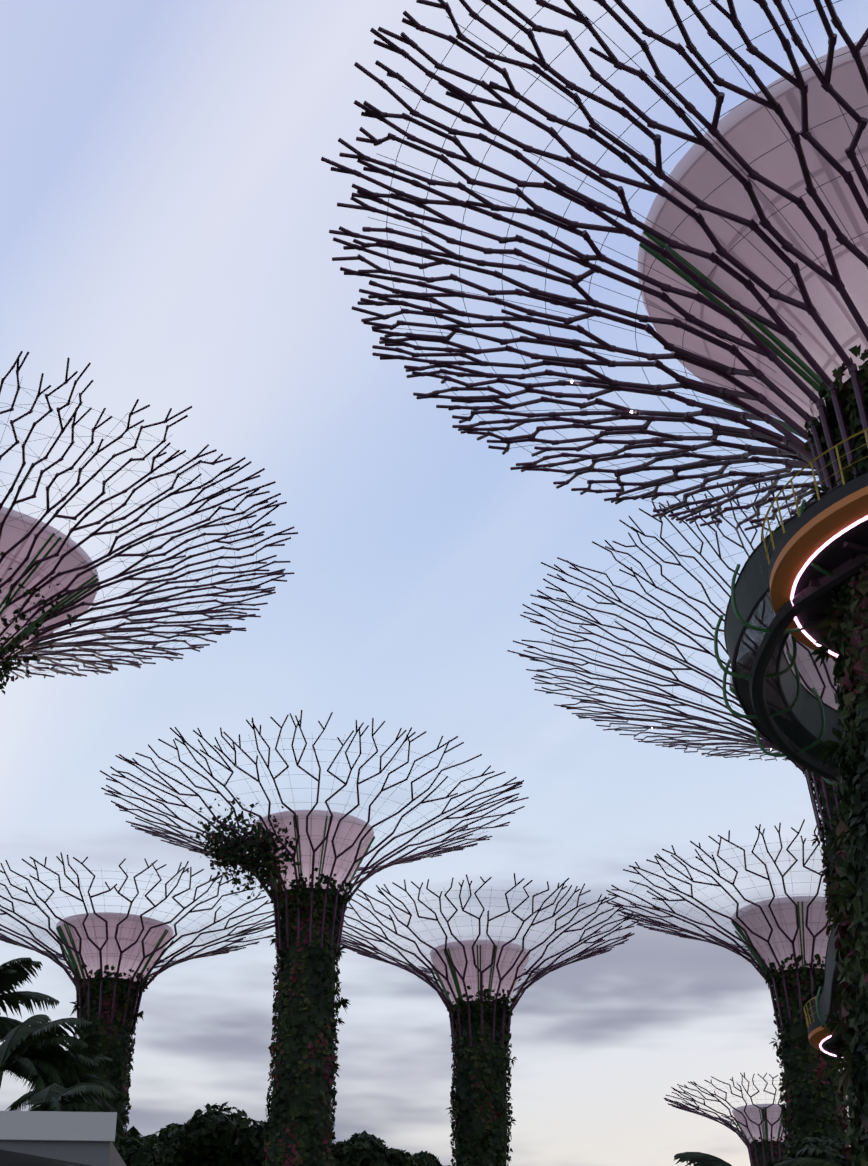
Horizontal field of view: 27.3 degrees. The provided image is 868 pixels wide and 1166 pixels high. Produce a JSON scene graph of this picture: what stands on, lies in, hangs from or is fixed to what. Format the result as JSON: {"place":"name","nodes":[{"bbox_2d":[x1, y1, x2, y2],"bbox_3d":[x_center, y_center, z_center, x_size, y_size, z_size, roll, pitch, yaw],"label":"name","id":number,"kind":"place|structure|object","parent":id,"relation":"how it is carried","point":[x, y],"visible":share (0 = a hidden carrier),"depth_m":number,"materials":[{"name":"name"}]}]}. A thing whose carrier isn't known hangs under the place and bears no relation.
{"place":"outdoors","nodes":[
{"label":"outdoors","id":0,"kind":"place"},
{"bbox_2d":[0,1111,125,1165],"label":"building","id":1,"kind":"structure","parent":0,"point":[44,1138],"depth_m":19.39,"materials":[{"name":"grey concrete"}]},
{"bbox_2d":[126,1126,142,1136],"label":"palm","id":2,"kind":"object","parent":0,"point":[132,1131],"visible":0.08,"depth_m":141.96,"materials":[{"name":"green plant"}]},
{"bbox_2d":[0,0,867,1165],"label":"sky","id":3,"kind":"structure","parent":0,"point":[169,208],"materials":[{"name":"blue"}]},
{"label":"ground","id":4,"kind":"structure","parent":0,"visible":0},
{"bbox_2d":[122,1134,154,1144],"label":"tree","id":5,"kind":"object","parent":4,"relation":"on","point":[144,1139],"depth_m":119.05,"materials":[{"name":"green plant"}]},
{"bbox_2d":[114,1129,165,1165],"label":"tree","id":6,"kind":"object","parent":4,"relation":"on","point":[137,1153],"visible":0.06,"depth_m":88.42,"materials":[{"name":"green plant"}]},
{"bbox_2d":[0,852,280,1139],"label":"supertree","id":7,"kind":"object","parent":4,"relation":"on","point":[114,957],"visible":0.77,"depth_m":111.78,"materials":[{"name":"paint"}]},
{"bbox_2d":[0,351,297,693],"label":"supertree","id":8,"kind":"object","parent":4,"relation":"on","point":[50,583],"visible":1,"depth_m":94.97,"materials":[{"name":"paint"}]},
{"bbox_2d":[148,1101,268,1165],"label":"tree","id":9,"kind":"object","parent":4,"relation":"on","point":[211,1137],"visible":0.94,"depth_m":111.73,"materials":[{"name":"green plant"}]},
{"bbox_2d":[100,710,528,1165],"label":"supertree","id":10,"kind":"object","parent":4,"relation":"on","point":[306,863],"visible":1,"depth_m":106.18,"materials":[{"name":"paint"}]},
{"bbox_2d":[330,1130,416,1165],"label":"tree","id":11,"kind":"object","parent":4,"relation":"on","point":[364,1148],"visible":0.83,"depth_m":112.71,"materials":[{"name":"green plant"}]},
{"bbox_2d":[413,1150,450,1165],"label":"tree","id":12,"kind":"object","parent":4,"relation":"on","point":[425,1158],"visible":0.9,"depth_m":120.56,"materials":[{"name":"green plant"}]},
{"bbox_2d":[341,873,638,1165],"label":"supertree","id":13,"kind":"object","parent":4,"relation":"on","point":[480,979],"visible":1,"depth_m":113.29,"materials":[{"name":"paint"}]},
{"bbox_2d":[321,0,867,1165],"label":"supertree","id":14,"kind":"object","parent":4,"relation":"on","point":[751,274],"visible":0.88,"depth_m":43.05,"materials":[{"name":"paint"}]},
{"bbox_2d":[714,428,867,1057],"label":"elevated walkway","id":15,"kind":"structure","parent":14,"relation":"attached to","point":[799,565],"depth_m":44.23,"materials":[{"name":"grey metal"}]},
{"bbox_2d":[507,480,859,1165],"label":"supertree","id":16,"kind":"object","parent":4,"relation":"on","point":[820,680],"visible":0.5,"depth_m":87.06,"materials":[{"name":"paint"}]},
{"bbox_2d":[606,819,850,1157],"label":"supertree","id":17,"kind":"object","parent":4,"relation":"on","point":[785,942],"visible":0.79,"depth_m":106.19,"materials":[{"name":"paint"}]},
{"bbox_2d":[663,1072,846,1165],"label":"supertree","id":18,"kind":"object","parent":4,"relation":"on","point":[760,1134],"visible":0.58,"depth_m":181.99,"materials":[{"name":"paint"}]},
{"bbox_2d":[787,1136,853,1165],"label":"tree","id":19,"kind":"object","parent":4,"relation":"on","point":[828,1144],"visible":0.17,"depth_m":84.85,"materials":[{"name":"green plant"}]},
{"label":"plaza paving","id":20,"kind":"structure","parent":0,"visible":0},
{"bbox_2d":[0,957,59,1041],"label":"palm","id":21,"kind":"object","parent":20,"relation":"on","point":[14,972],"visible":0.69,"depth_m":38.41,"materials":[{"name":"green plant"}]},
{"bbox_2d":[0,1014,98,1101],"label":"palm","id":22,"kind":"object","parent":20,"relation":"on","point":[34,1053],"visible":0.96,"depth_m":31.98,"materials":[{"name":"green plant"}]},
{"bbox_2d":[5,1033,124,1133],"bbox_3d":[-7.645,14.802,35.761,2.392,11.268,2.751,15,-31,-26],"label":"palm","id":23,"kind":"object","parent":20,"relation":"on","point":[87,1078],"visible":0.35,"depth_m":37.99,"materials":[{"name":"green plant"}]},
{"bbox_2d":[26,1083,115,1146],"bbox_3d":[-5.934,11.518,26.482,1.819,8.375,2.012,-17,-33,30],"label":"palm","id":24,"kind":"object","parent":20,"relation":"on","point":[77,1098],"visible":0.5,"depth_m":28.12,"materials":[{"name":"green plant"}]},
{"bbox_2d":[673,1147,836,1165],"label":"palm","id":25,"kind":"object","parent":20,"relation":"on","point":[698,1159],"visible":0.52,"depth_m":40.46,"materials":[{"name":"green plant"}]},
{"bbox_2d":[774,1157,841,1165],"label":"palm","id":26,"kind":"object","parent":20,"relation":"on","point":[805,1161],"visible":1,"depth_m":34.27,"materials":[{"name":"green plant"}]}
]}

